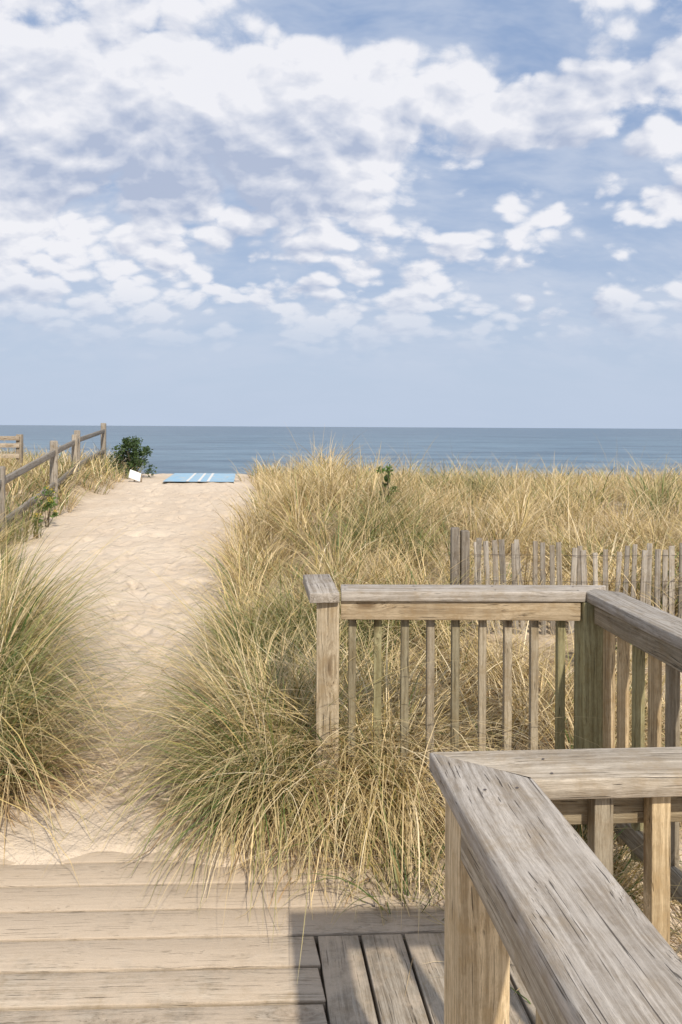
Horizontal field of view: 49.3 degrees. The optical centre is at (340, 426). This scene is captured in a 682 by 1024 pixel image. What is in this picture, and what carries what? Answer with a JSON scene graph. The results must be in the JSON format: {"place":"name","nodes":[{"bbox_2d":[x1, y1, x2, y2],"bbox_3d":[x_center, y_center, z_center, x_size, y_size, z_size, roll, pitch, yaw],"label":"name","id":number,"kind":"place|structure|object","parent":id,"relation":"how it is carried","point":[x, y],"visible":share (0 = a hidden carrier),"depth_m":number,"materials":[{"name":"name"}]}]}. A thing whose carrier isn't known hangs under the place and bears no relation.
{"place":"outdoors","nodes":[
{"label":"outdoors","id":0,"kind":"place"},
{"bbox_2d":[0,483,681,1022],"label":"dune grass","id":1,"kind":"structure","parent":0,"point":[254,723],"depth_m":3.21,"materials":[{"name":"plant"}]},
{"bbox_2d":[0,464,681,1023],"bbox_3d":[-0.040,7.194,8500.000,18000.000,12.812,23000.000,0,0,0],"label":"sand ground","id":2,"kind":"structure","parent":0,"point":[180,510],"depth_m":5.97,"materials":[{"name":"beige sand"}]},
{"bbox_2d":[0,434,22,468],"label":"bench","id":3,"kind":"object","parent":2,"relation":"on","point":[18,444],"visible":0.66,"depth_m":15.50,"materials":[{"name":"brown wood"}]},
{"bbox_2d":[31,486,58,526],"bbox_3d":[-4.146,1.137,10.407,0.386,0.642,0.368,0,0,-27],"label":"goldenrod plant","id":4,"kind":"object","parent":2,"relation":"on","point":[50,505],"visible":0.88,"depth_m":10.42,"materials":[{"name":"green plant"}]},
{"bbox_2d":[0,423,105,542],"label":"split rail fence","id":5,"kind":"object","parent":2,"relation":"on","point":[55,449],"visible":0.76,"depth_m":11.93,"materials":[{"name":"brown wood"}]},
{"bbox_2d":[107,436,156,476],"bbox_3d":[-4.965,0.743,17.753,1.099,1.066,1.070,0,0,0],"label":"green shrub","id":6,"kind":"object","parent":2,"relation":"on","point":[132,458],"visible":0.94,"depth_m":17.59,"materials":[{"name":"green plant"}]},
{"bbox_2d":[128,469,141,481],"bbox_3d":[-4.525,1.131,16.314,0.228,0.387,0.302,0,0,0],"label":"sign","id":7,"kind":"object","parent":2,"relation":"on","point":[136,476],"visible":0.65,"depth_m":16.30,"materials":[{"name":"white wood"}]},
{"bbox_2d":[163,473,234,481],"bbox_3d":[-3.362,1.319,18.150,1.537,0.265,4.334,0,0,-7],"label":"towel","id":8,"kind":"object","parent":2,"relation":"on","point":[198,477],"visible":0.97,"depth_m":17.38,"materials":[{"name":"blue fabric"}]},
{"bbox_2d":[0,838,535,1023],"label":"boardwalk","id":9,"kind":"structure","parent":2,"relation":"on","point":[70,953],"depth_m":2.28,"materials":[{"name":"brown wood"}]},
{"bbox_2d":[429,747,681,1023],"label":"wooden railing","id":10,"kind":"object","parent":9,"relation":"on","point":[537,894],"visible":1,"depth_m":1.25,"materials":[{"name":"grey wood"}]},
{"bbox_2d":[0,427,681,679],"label":"dune grass","id":11,"kind":"structure","parent":2,"relation":"on","point":[291,488],"depth_m":7.79,"materials":[{"name":"yellow plant"}]},
{"bbox_2d":[376,464,401,515],"bbox_3d":[0.505,0.754,8.182,0.262,0.695,0.333,0,0,-42],"label":"bayberry shrub","id":12,"kind":"object","parent":2,"relation":"on","point":[386,477],"visible":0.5,"depth_m":8.17,"materials":[{"name":"green plant"}]},
{"bbox_2d":[303,574,681,904],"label":"wooden railing","id":13,"kind":"object","parent":2,"relation":"on","point":[601,616],"visible":0.7,"depth_m":2.94,"materials":[{"name":"brown wood"}]},
{"bbox_2d":[450,527,681,636],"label":"slat dune fence","id":14,"kind":"object","parent":2,"relation":"on","point":[459,545],"visible":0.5,"depth_m":4.84,"materials":[{"name":"grey wood"}]},
{"bbox_2d":[0,425,681,479],"bbox_3d":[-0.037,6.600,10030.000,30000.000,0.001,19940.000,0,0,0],"label":"sea","id":15,"kind":"structure","parent":0,"point":[200,449],"depth_m":261.39,"materials":[{"name":"liquid"}]},
{"bbox_2d":[0,0,681,428],"label":"sky","id":16,"kind":"structure","parent":0,"point":[263,213],"materials":[{"name":"blue"}]}
]}

